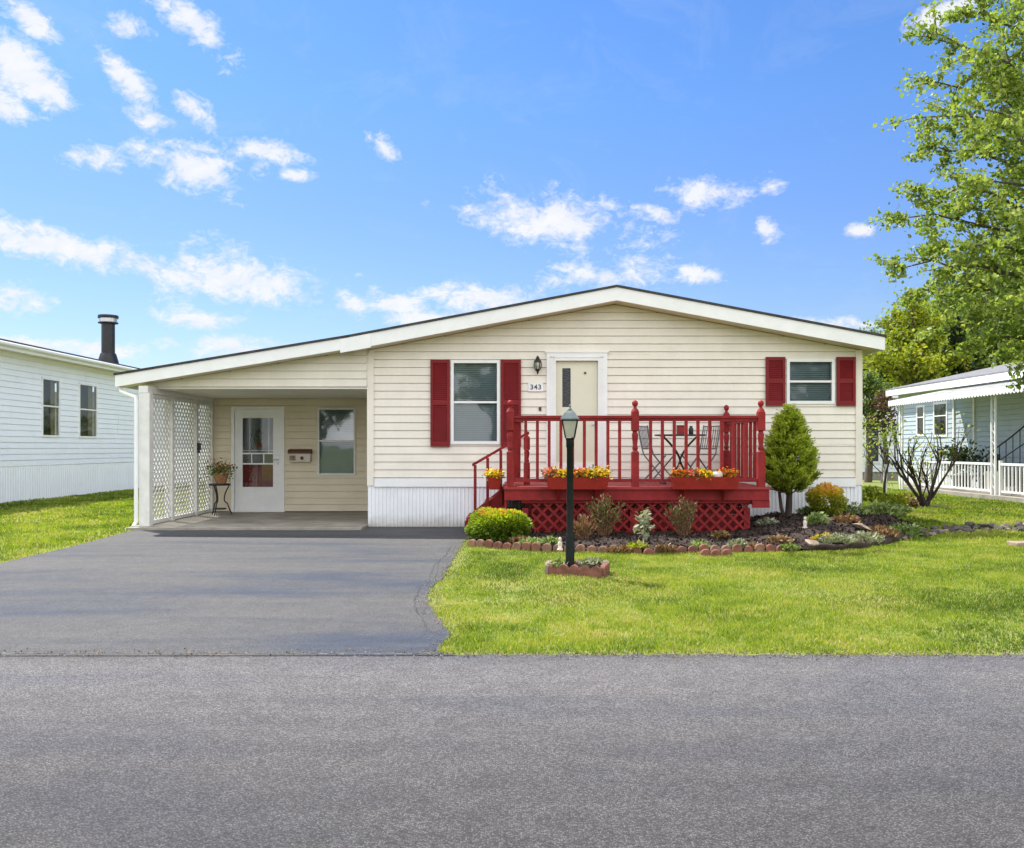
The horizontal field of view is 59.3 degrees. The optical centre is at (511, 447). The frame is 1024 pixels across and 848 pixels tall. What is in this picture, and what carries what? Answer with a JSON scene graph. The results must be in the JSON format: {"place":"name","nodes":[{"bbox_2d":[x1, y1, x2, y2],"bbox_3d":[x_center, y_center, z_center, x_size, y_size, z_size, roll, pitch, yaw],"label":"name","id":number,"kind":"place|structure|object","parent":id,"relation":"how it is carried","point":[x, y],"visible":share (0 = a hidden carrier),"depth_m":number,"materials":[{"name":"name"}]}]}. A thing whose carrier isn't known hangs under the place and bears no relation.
{"place":"outdoors","nodes":[
{"label":"outdoors","id":0,"kind":"place"},
{"bbox_2d":[0,338,205,502],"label":"neighbour house","id":1,"kind":"structure","parent":0,"point":[73,434],"depth_m":24.05,"materials":[{"name":"plastic"}]},
{"bbox_2d":[40,377,59,436],"bbox_3d":[-12.098,-1.048,23.385,0.265,1.630,1.010,0,0,0],"label":"window","id":2,"kind":"structure","parent":1,"relation":"in","point":[47,425],"depth_m":23.68,"materials":[{"name":"grey glass"}]},
{"bbox_2d":[71,382,97,437],"bbox_3d":[-12.098,-1.048,25.440,0.265,1.630,1.180,0,0,0],"label":"window","id":3,"kind":"structure","parent":1,"relation":"in","point":[85,391],"depth_m":25.80,"materials":[{"name":"white paint"}]},
{"bbox_2d":[98,314,118,363],"bbox_3d":[-12.720,-3.343,28.350,0.720,1.720,0.720,0,0,0],"label":"flue pipe","id":4,"kind":"object","parent":1,"relation":"on","point":[108,322],"visible":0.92,"depth_m":28.17,"materials":[{"name":"black metal"}]},
{"bbox_2d":[0,482,205,562],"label":"side grass","id":5,"kind":"structure","parent":0,"point":[59,508],"depth_m":16.07,"materials":[{"name":"green plant"}]},
{"bbox_2d":[0,527,468,655],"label":"driveway","id":6,"kind":"structure","parent":0,"point":[147,592],"depth_m":8.10,"materials":[{"name":"grey asphalt"}]},
{"bbox_2d":[1,652,429,653],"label":"road seam","id":7,"kind":"object","parent":6,"relation":"on","point":[242,653],"visible":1,"depth_m":5.73,"materials":[{"name":"black asphalt"}]},
{"bbox_2d":[413,549,449,635],"bbox_3d":[-0.785,1.308,9.051,0.278,0.001,5.584,0,0,-3],"label":"driveway crack","id":8,"kind":"object","parent":6,"relation":"on","point":[418,593],"visible":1,"depth_m":7.72,"materials":[{"name":"grey asphalt"}]},
{"bbox_2d":[0,654,1023,847],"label":"road","id":9,"kind":"structure","parent":0,"point":[508,751],"depth_m":3.89,"materials":[{"name":"grey asphalt"}]},
{"bbox_2d":[0,466,1023,655],"bbox_3d":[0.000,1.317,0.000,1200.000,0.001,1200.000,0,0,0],"label":"lawn","id":10,"kind":"structure","parent":0,"point":[876,482],"depth_m":7.70,"materials":[{"name":"plant"}]},
{"bbox_2d":[126,512,367,530],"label":"carport slab","id":11,"kind":"structure","parent":10,"relation":"on","point":[285,521],"depth_m":15.31,"materials":[{"name":"concrete"}]},
{"bbox_2d":[208,483,231,514],"bbox_3d":[-5.565,0.975,17.132,0.425,0.596,0.446,0,0,0],"label":"plant stand","id":12,"kind":"object","parent":11,"relation":"on","point":[215,485],"visible":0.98,"depth_m":17.06,"materials":[{"name":"black metal"}]},
{"bbox_2d":[200,458,237,483],"bbox_3d":[-5.575,0.427,17.149,0.715,0.497,0.553,0,0,0],"label":"flower pot","id":13,"kind":"object","parent":12,"relation":"on","point":[220,478],"visible":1,"depth_m":17.08,"materials":[{"name":"ceramic"}]},
{"bbox_2d":[113,285,886,526],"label":"house","id":14,"kind":"structure","parent":10,"relation":"on","point":[417,437],"depth_m":14.99,"materials":[{"name":"beige plastic"}]},
{"bbox_2d":[231,406,285,511],"bbox_3d":[-5.035,0.223,17.877,1.050,2.092,0.186,0,0,0],"label":"storm door","id":15,"kind":"structure","parent":14,"relation":"in","point":[257,485],"depth_m":17.86,"materials":[{"name":"white paint"}]},
{"bbox_2d":[251,424,264,447],"bbox_3d":[-5.061,-0.219,17.910,0.295,0.508,0.092,0,0,0],"label":"door swag","id":16,"kind":"object","parent":15,"relation":"hanging from","point":[257,440],"depth_m":17.91,"materials":[{"name":"green plant"}]},
{"bbox_2d":[288,449,311,461],"bbox_3d":[-4.185,0.149,17.767,0.456,0.258,0.143,0,0,0],"label":"mailbox","id":17,"kind":"object","parent":14,"relation":"attached to","point":[299,455],"visible":1,"depth_m":17.72,"materials":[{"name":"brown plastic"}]},
{"bbox_2d":[318,406,359,474],"bbox_3d":[-3.475,-0.128,17.947,0.850,1.430,0.265,0,0,0],"label":"window","id":18,"kind":"structure","parent":14,"relation":"in","point":[336,426],"depth_m":17.92,"materials":[{"name":"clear glass"}]},
{"bbox_2d":[451,360,499,443],"bbox_3d":[-0.610,-0.763,15.098,0.920,1.500,0.265,0,0,0],"label":"window","id":19,"kind":"structure","parent":14,"relation":"in","point":[475,384],"depth_m":15.07,"materials":[{"name":"white paint"}]},
{"bbox_2d":[528,383,542,391],"bbox_3d":[0.395,-1.010,14.973,0.250,0.140,0.019,0,0,0],"label":"number plate","id":20,"kind":"object","parent":14,"relation":"attached to","point":[535,387],"visible":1,"depth_m":14.97,"materials":[{"name":"white paint"}]},
{"bbox_2d":[534,356,541,374],"bbox_3d":[0.425,-1.372,14.911,0.138,0.310,0.154,0,0,0],"label":"wall lantern","id":21,"kind":"object","parent":14,"relation":"attached to","point":[537,364],"depth_m":14.87,"materials":[{"name":"black metal"}]},
{"bbox_2d":[545,351,608,476],"bbox_3d":[1.080,-0.545,15.022,1.060,2.125,0.155,0,0,0],"label":"front door","id":22,"kind":"structure","parent":14,"relation":"in","point":[577,379],"depth_m":15.03,"materials":[{"name":"white paint"}]},
{"bbox_2d":[786,359,834,403],"bbox_3d":[4.970,-1.108,15.098,0.900,0.850,0.265,0,0,0],"label":"window","id":23,"kind":"structure","parent":14,"relation":"in","point":[809,381],"depth_m":15.06,"materials":[{"name":"white paint"}]},
{"bbox_2d":[0,546,1023,661],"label":"edge gravel","id":24,"kind":"structure","parent":10,"relation":"on","point":[623,656],"depth_m":5.71,"materials":[{"name":"grey gravel"}]},
{"bbox_2d":[548,564,601,577],"bbox_3d":[0.637,1.264,9.190,0.569,0.145,0.050,0,0,23],"label":"planter edging","id":25,"kind":"object","parent":10,"relation":"on","point":[577,571],"visible":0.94,"depth_m":9.16,"materials":[{"name":"red concrete"}]},
{"bbox_2d":[600,562,609,577],"bbox_3d":[0.960,1.264,9.287,0.050,0.145,0.335,0,0,14],"label":"planter edging","id":26,"kind":"object","parent":10,"relation":"on","point":[605,567],"visible":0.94,"depth_m":9.21,"materials":[{"name":"red concrete"}]},
{"bbox_2d":[465,400,770,533],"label":"deck","id":27,"kind":"structure","parent":10,"relation":"on","point":[539,497],"depth_m":12.91,"materials":[{"name":"red paint"}]},
{"bbox_2d":[487,476,501,489],"bbox_3d":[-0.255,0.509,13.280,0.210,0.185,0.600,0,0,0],"label":"flower pot","id":28,"kind":"object","parent":27,"relation":"attached to","point":[494,483],"visible":0.81,"depth_m":13.00,"materials":[{"name":"plastic"}]},
{"bbox_2d":[482,468,503,479],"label":"flower plant","id":29,"kind":"object","parent":28,"relation":"in","point":[493,473],"visible":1,"depth_m":13.01,"materials":[{"name":"yellow plant"}]},
{"bbox_2d":[546,477,609,499],"bbox_3d":[0.925,0.577,12.748,0.890,0.330,0.235,0,0,0],"label":"flower box","id":30,"kind":"object","parent":27,"relation":"attached to","point":[558,483],"visible":0.89,"depth_m":12.65,"materials":[{"name":"wood"}]},
{"bbox_2d":[541,466,560,479],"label":"flower plant","id":31,"kind":"object","parent":30,"relation":"in","point":[551,472],"visible":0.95,"depth_m":12.68,"materials":[{"name":"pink plant"}]},
{"bbox_2d":[552,466,566,477],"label":"flower plant","id":32,"kind":"object","parent":30,"relation":"in","point":[563,473],"visible":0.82,"depth_m":12.67,"materials":[{"name":"yellow plant"}]},
{"bbox_2d":[573,466,588,477],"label":"flower plant","id":33,"kind":"object","parent":30,"relation":"in","point":[577,473],"visible":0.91,"depth_m":12.67,"materials":[{"name":"orange plant"}]},
{"bbox_2d":[577,464,598,479],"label":"flower plant","id":34,"kind":"object","parent":30,"relation":"in","point":[589,472],"visible":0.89,"depth_m":12.67,"materials":[{"name":"yellow plant"}]},
{"bbox_2d":[588,465,612,479],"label":"flower plant","id":35,"kind":"object","parent":30,"relation":"in","point":[602,472],"visible":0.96,"depth_m":12.67,"materials":[{"name":"yellow plant"}]},
{"bbox_2d":[638,425,671,483],"bbox_3d":[2.284,0.100,14.161,0.520,0.930,0.403,0,0,32],"label":"bistro chair","id":36,"kind":"object","parent":27,"relation":"on","point":[644,437],"visible":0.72,"depth_m":14.21,"materials":[{"name":"grey metal"}]},
{"bbox_2d":[654,434,705,483],"bbox_3d":[2.605,0.180,13.950,0.790,0.777,0.790,0,0,0],"label":"bistro table","id":37,"kind":"object","parent":27,"relation":"on","point":[677,453],"visible":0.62,"depth_m":13.92,"materials":[{"name":"black metal"}]},
{"bbox_2d":[680,425,719,470],"bbox_3d":[2.958,0.100,14.161,0.520,0.930,0.403,0,0,-30],"label":"bistro chair","id":38,"kind":"object","parent":27,"relation":"on","point":[716,446],"visible":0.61,"depth_m":14.18,"materials":[{"name":"grey metal"}]},
{"bbox_2d":[670,477,739,499],"bbox_3d":[2.725,0.575,12.748,0.950,0.335,0.235,0,0,0],"label":"flower box","id":39,"kind":"object","parent":27,"relation":"attached to","point":[685,483],"visible":0.93,"depth_m":12.65,"materials":[{"name":"wood"}]},
{"bbox_2d":[668,464,688,476],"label":"flower plant","id":40,"kind":"object","parent":39,"relation":"in","point":[679,472],"visible":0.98,"depth_m":12.69,"materials":[{"name":"orange plant"}]},
{"bbox_2d":[684,468,701,479],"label":"flower plant","id":41,"kind":"object","parent":39,"relation":"in","point":[692,472],"visible":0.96,"depth_m":12.68,"materials":[{"name":"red plant"}]},
{"bbox_2d":[696,467,713,481],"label":"flower plant","id":42,"kind":"object","parent":39,"relation":"in","point":[705,473],"visible":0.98,"depth_m":12.67,"materials":[{"name":"yellow plant"}]},
{"bbox_2d":[718,466,738,476],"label":"flower plant","id":43,"kind":"object","parent":39,"relation":"in","point":[729,473],"visible":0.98,"depth_m":12.68,"materials":[{"name":"orange plant"}]},
{"bbox_2d":[606,544,631,552],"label":"garden plant","id":44,"kind":"object","parent":10,"relation":"on","point":[624,547],"visible":1,"depth_m":11.14,"materials":[{"name":"brown plant"}]},
{"bbox_2d":[655,542,678,552],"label":"garden plant","id":45,"kind":"object","parent":10,"relation":"on","point":[672,548],"visible":1,"depth_m":11.14,"materials":[{"name":"brown plant"}]},
{"bbox_2d":[467,512,926,550],"bbox_3d":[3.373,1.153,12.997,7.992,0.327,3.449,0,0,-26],"label":"mulch chips","id":46,"kind":"object","parent":10,"relation":"on","point":[677,536],"visible":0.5,"depth_m":12.38,"materials":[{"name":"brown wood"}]},
{"bbox_2d":[464,506,533,541],"bbox_3d":[-0.187,1.087,12.315,0.931,0.568,0.844,0,0,32],"label":"spirea bush","id":47,"kind":"object","parent":46,"relation":"on","point":[511,522],"visible":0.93,"depth_m":12.13,"materials":[{"name":"green plant"}]},
{"bbox_2d":[507,534,526,543],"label":"garden plant","id":48,"kind":"object","parent":46,"relation":"on","point":[513,539],"visible":0.56,"depth_m":11.90,"materials":[{"name":"brown plant"}]},
{"bbox_2d":[518,536,543,545],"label":"garden plant","id":49,"kind":"object","parent":46,"relation":"on","point":[529,539],"visible":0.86,"depth_m":11.66,"materials":[{"name":"green plant"}]},
{"bbox_2d":[539,535,558,544],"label":"garden plant","id":50,"kind":"object","parent":46,"relation":"on","point":[551,540],"visible":0.9,"depth_m":11.62,"materials":[{"name":"green plant"}]},
{"bbox_2d":[573,512,601,539],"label":"dry shrub","id":51,"kind":"object","parent":46,"relation":"on","point":[583,530],"visible":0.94,"depth_m":11.96,"materials":[{"name":"brown plant"}]},
{"bbox_2d":[586,493,624,535],"bbox_3d":[1.299,0.926,12.442,0.570,0.626,0.418,0,0,0],"label":"dry shrub","id":52,"kind":"object","parent":46,"relation":"on","point":[605,527],"visible":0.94,"depth_m":12.41,"materials":[{"name":"brown plant"}]},
{"bbox_2d":[626,539,648,549],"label":"garden plant","id":53,"kind":"object","parent":46,"relation":"on","point":[639,544],"visible":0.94,"depth_m":11.26,"materials":[{"name":"yellow plant"}]},
{"bbox_2d":[633,507,654,546],"bbox_3d":[1.648,0.993,11.231,0.285,0.509,0.233,0,0,9],"label":"leafy stalk","id":54,"kind":"object","parent":46,"relation":"on","point":[644,523],"visible":1,"depth_m":11.21,"materials":[{"name":"green plant"}]},
{"bbox_2d":[663,496,697,535],"bbox_3d":[2.342,0.939,12.444,0.485,0.599,0.370,0,0,0],"label":"dry shrub","id":55,"kind":"object","parent":46,"relation":"on","point":[682,522],"visible":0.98,"depth_m":12.40,"materials":[{"name":"brown plant"}]},
{"bbox_2d":[689,539,710,547],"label":"garden plant","id":56,"kind":"object","parent":46,"relation":"on","point":[697,543],"visible":0.71,"depth_m":11.40,"materials":[{"name":"green plant"}]},
{"bbox_2d":[710,530,730,538],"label":"garden plant","id":57,"kind":"object","parent":46,"relation":"on","point":[721,534],"visible":1,"depth_m":11.90,"materials":[{"name":"brown plant"}]},
{"bbox_2d":[726,538,748,549],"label":"garden plant","id":58,"kind":"object","parent":46,"relation":"on","point":[731,543],"visible":0.79,"depth_m":11.39,"materials":[{"name":"green plant"}]},
{"bbox_2d":[754,516,779,525],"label":"garden plant","id":59,"kind":"object","parent":46,"relation":"on","point":[768,520],"visible":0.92,"depth_m":13.11,"materials":[{"name":"green plant"}]},
{"bbox_2d":[765,534,794,543],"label":"garden plant","id":60,"kind":"object","parent":46,"relation":"on","point":[774,538],"visible":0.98,"depth_m":11.62,"materials":[{"name":"brown plant"}]},
{"bbox_2d":[779,541,800,550],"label":"garden plant","id":61,"kind":"object","parent":46,"relation":"on","point":[790,547],"visible":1,"depth_m":11.25,"materials":[{"name":"green plant"}]},
{"bbox_2d":[763,403,823,515],"bbox_3d":[4.328,0.256,14.067,1.018,1.929,1.006,0,0,0],"label":"spruce tree","id":62,"kind":"object","parent":46,"relation":"on","point":[788,442],"visible":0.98,"depth_m":13.86,"materials":[{"name":"green plant"}]},
{"bbox_2d":[795,505,813,514],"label":"garden plant","id":63,"kind":"object","parent":46,"relation":"on","point":[806,509],"visible":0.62,"depth_m":14.33,"materials":[{"name":"green plant"}]},
{"bbox_2d":[803,511,829,524],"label":"garden plant","id":64,"kind":"object","parent":46,"relation":"on","point":[813,517],"visible":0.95,"depth_m":12.30,"materials":[{"name":"green plant"}]},
{"bbox_2d":[805,481,848,514],"bbox_3d":[4.968,0.817,14.204,0.700,0.586,0.643,0,0,0],"label":"golden bush","id":65,"kind":"object","parent":46,"relation":"on","point":[838,502],"visible":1,"depth_m":14.07,"materials":[{"name":"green plant"}]},
{"bbox_2d":[818,532,856,543],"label":"garden plant","id":66,"kind":"object","parent":46,"relation":"on","point":[843,538],"visible":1,"depth_m":11.11,"materials":[{"name":"green plant"}]},
{"bbox_2d":[831,512,861,522],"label":"garden plant","id":67,"kind":"object","parent":46,"relation":"on","point":[848,518],"visible":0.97,"depth_m":12.76,"materials":[{"name":"brown plant"}]},
{"bbox_2d":[843,501,870,514],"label":"garden plant","id":68,"kind":"object","parent":46,"relation":"on","point":[861,509],"visible":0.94,"depth_m":14.13,"materials":[{"name":"green plant"}]},
{"bbox_2d":[851,523,871,530],"bbox_3d":[4.859,1.094,12.530,0.287,0.098,0.273,13,-10,-41],"label":"flat stone","id":69,"kind":"object","parent":46,"relation":"on","point":[861,526],"visible":0.89,"depth_m":12.45,"materials":[{"name":"beige stone"}]},
{"bbox_2d":[848,530,884,543],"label":"garden plant","id":70,"kind":"object","parent":46,"relation":"on","point":[867,536],"visible":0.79,"depth_m":11.35,"materials":[{"name":"green plant"}]},
{"bbox_2d":[866,524,898,536],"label":"garden plant","id":71,"kind":"object","parent":46,"relation":"on","point":[885,531],"visible":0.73,"depth_m":12.45,"materials":[{"name":"brown plant"}]},
{"bbox_2d":[865,498,907,517],"bbox_3d":[6.038,0.967,14.586,0.738,0.308,0.585,0,0,0],"label":"garden plant","id":72,"kind":"object","parent":46,"relation":"on","point":[880,507],"visible":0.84,"depth_m":14.47,"materials":[{"name":"green plant"}]},
{"bbox_2d":[885,522,924,535],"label":"garden plant","id":73,"kind":"object","parent":46,"relation":"on","point":[914,529],"visible":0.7,"depth_m":13.04,"materials":[{"name":"green plant"}]},
{"bbox_2d":[732,544,741,552],"bbox_3d":[2.830,1.272,11.313,0.122,0.130,0.064,0,0,-3],"label":"edging stone","id":74,"kind":"object","parent":10,"relation":"on","point":[736,548],"visible":0.72,"depth_m":11.28,"materials":[{"name":"red brick"}]},
{"bbox_2d":[754,544,764,552],"bbox_3d":[3.112,1.271,11.322,0.122,0.133,0.064,0,0,-3],"label":"edging stone","id":75,"kind":"object","parent":10,"relation":"on","point":[759,547],"visible":0.74,"depth_m":11.29,"materials":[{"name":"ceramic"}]},
{"bbox_2d":[806,532,908,551],"bbox_3d":[4.862,1.277,12.227,2.734,0.140,0.373,0,0,-41],"label":"bed border","id":76,"kind":"object","parent":10,"relation":"on","point":[841,547],"visible":0.62,"depth_m":11.59,"materials":[{"name":"stone"}]},
{"bbox_2d":[862,485,885,502],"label":"garden plant","id":77,"kind":"object","parent":10,"relation":"on","point":[870,495],"visible":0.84,"depth_m":17.47,"materials":[{"name":"green plant"}]},
{"bbox_2d":[863,367,894,482],"bbox_3d":[13.576,-0.879,34.501,2.322,4.413,2.140,0,0,0],"label":"tree","id":78,"kind":"object","parent":10,"relation":"on","point":[870,385],"visible":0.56,"depth_m":34.37,"materials":[{"name":"green plant"}]},
{"bbox_2d":[859,321,899,380],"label":"maple tree","id":79,"kind":"object","parent":10,"relation":"on","point":[874,331],"depth_m":51.87,"materials":[{"name":"green plant"}]},
{"bbox_2d":[863,395,898,478],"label":"house","id":80,"kind":"structure","parent":10,"relation":"on","point":[877,461],"depth_m":37.99,"materials":[{"name":"plastic"}]},
{"bbox_2d":[864,417,879,462],"bbox_3d":[15.200,-0.338,38.098,0.776,2.042,0.265,0,0,0],"label":"window","id":81,"kind":"structure","parent":80,"relation":"in","point":[876,459],"depth_m":38.23,"materials":[{"name":"white paint"}]},
{"bbox_2d":[866,389,898,482],"bbox_3d":[13.911,-0.500,33.533,1.618,3.652,1.622,0,0,-43],"label":"tree","id":82,"kind":"object","parent":10,"relation":"on","point":[883,404],"visible":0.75,"depth_m":33.52,"materials":[{"name":"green plant"}]},
{"bbox_2d":[863,412,907,496],"bbox_3d":[7.530,0.273,18.429,1.092,2.096,1.128,0,0,21],"label":"sapling","id":83,"kind":"object","parent":10,"relation":"on","point":[885,467],"visible":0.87,"depth_m":18.47,"materials":[{"name":"green plant"}]},
{"bbox_2d":[880,493,908,505],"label":"garden plant","id":84,"kind":"object","parent":10,"relation":"on","point":[902,498],"visible":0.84,"depth_m":16.59,"materials":[{"name":"green plant"}]},
{"bbox_2d":[901,493,918,507],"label":"garden plant","id":85,"kind":"object","parent":10,"relation":"on","point":[912,502],"visible":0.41,"depth_m":19.31,"materials":[{"name":"beige plant"}]},
{"bbox_2d":[863,287,986,393],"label":"birch tree","id":86,"kind":"object","parent":10,"relation":"on","point":[918,363],"visible":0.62,"depth_m":40.42,"materials":[{"name":"green plant"}]},
{"bbox_2d":[919,505,948,507],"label":"bare earth","id":87,"kind":"structure","parent":10,"relation":"on","point":[935,505],"depth_m":20.52,"materials":[{"name":"soil"}]},
{"bbox_2d":[874,412,979,505],"bbox_3d":[9.296,0.246,20.237,2.062,2.187,1.768,0,0,0],"label":"bare shrub","id":88,"kind":"object","parent":87,"relation":"on","point":[922,500],"visible":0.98,"depth_m":20.20,"materials":[{"name":"brown plant"}]},
{"bbox_2d":[864,299,1003,387],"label":"maple tree","id":89,"kind":"object","parent":10,"relation":"on","point":[983,366],"visible":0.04,"depth_m":45.71,"materials":[{"name":"green plant"}]},
{"bbox_2d":[863,0,1023,391],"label":"maple tree","id":90,"kind":"object","parent":10,"relation":"on","point":[1008,121],"visible":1,"depth_m":15.47,"materials":[{"name":"green plant"}]},
{"bbox_2d":[885,362,1023,494],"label":"neighbour house","id":91,"kind":"structure","parent":10,"relation":"on","point":[988,403],"depth_m":27.22,"materials":[{"name":"blue plastic"}]},
{"bbox_2d":[916,405,925,435],"bbox_3d":[14.098,-0.933,30.800,0.265,1.160,0.700,0,0,0],"label":"window","id":92,"kind":"structure","parent":91,"relation":"in","point":[917,407],"depth_m":30.96,"materials":[{"name":"white paint"}]},
{"bbox_2d":[933,401,947,436],"bbox_3d":[14.098,-0.933,29.375,0.265,1.240,1.050,0,0,0],"label":"window","id":93,"kind":"structure","parent":91,"relation":"in","point":[943,415],"depth_m":29.68,"materials":[{"name":"white paint"}]},
{"bbox_2d":[893,250,1023,377],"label":"maple tree","id":94,"kind":"object","parent":10,"relation":"on","point":[987,365],"visible":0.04,"depth_m":44.41,"materials":[{"name":"green plant"}]},
{"bbox_2d":[941,315,980,380],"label":"conifer tree","id":95,"kind":"object","parent":10,"relation":"on","point":[954,338],"visible":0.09,"depth_m":40.29,"materials":[{"name":"green plant"}]},
{"bbox_2d":[903,487,1023,502],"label":"porch slab","id":96,"kind":"structure","parent":10,"relation":"on","point":[983,494],"depth_m":23.63,"materials":[{"name":"concrete"}]},
{"bbox_2d":[928,434,1011,488],"bbox_3d":[13.064,0.390,26.180,1.898,1.591,3.055,0,0,0],"label":"porch shrub","id":97,"kind":"object","parent":96,"relation":"on","point":[963,456],"visible":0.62,"depth_m":26.01,"materials":[{"name":"green plant"}]},
{"bbox_2d":[919,459,1023,494],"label":"porch railing","id":98,"kind":"object","parent":96,"relation":"on","point":[1001,464],"visible":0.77,"depth_m":23.69,"materials":[{"name":"white paint"}]},
{"bbox_2d":[980,426,1023,494],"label":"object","id":99,"kind":"structure","parent":96,"relation":"on","point":[1016,432],"depth_m":23.31,"materials":[{"name":"wood"}]},
{"bbox_2d":[1007,541,1023,547],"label":"paving slab","id":100,"kind":"structure","parent":10,"relation":"on","point":[1017,543],"depth_m":11.92,"materials":[{"name":"concrete"}]},
{"bbox_2d":[0,0,1023,406],"label":"sky","id":101,"kind":"structure","parent":0,"point":[213,178],"materials":[{"name":"blue"}]},
{"bbox_2d":[862,485,1023,541],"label":"back grass","id":102,"kind":"structure","parent":0,"point":[987,510],"depth_m":17.38,"materials":[{"name":"green plant"}]},
{"label":"planter soil","id":103,"kind":"structure","parent":0,"visible":0},
{"bbox_2d":[547,557,568,566],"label":"seedling","id":104,"kind":"object","parent":103,"relation":"on","point":[557,562],"visible":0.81,"depth_m":9.33,"materials":[{"name":"green plant"}]},
{"bbox_2d":[560,405,578,567],"bbox_3d":[0.601,0.431,9.330,0.195,1.772,0.195,0,0,5],"label":"lamp post","id":105,"kind":"object","parent":103,"relation":"on","point":[569,418],"visible":0.95,"depth_m":9.29,"materials":[{"name":"black metal"}]},
{"bbox_2d":[576,557,599,566],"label":"seedling","id":106,"kind":"object","parent":103,"relation":"on","point":[590,560],"visible":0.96,"depth_m":9.39,"materials":[{"name":"green plant"}]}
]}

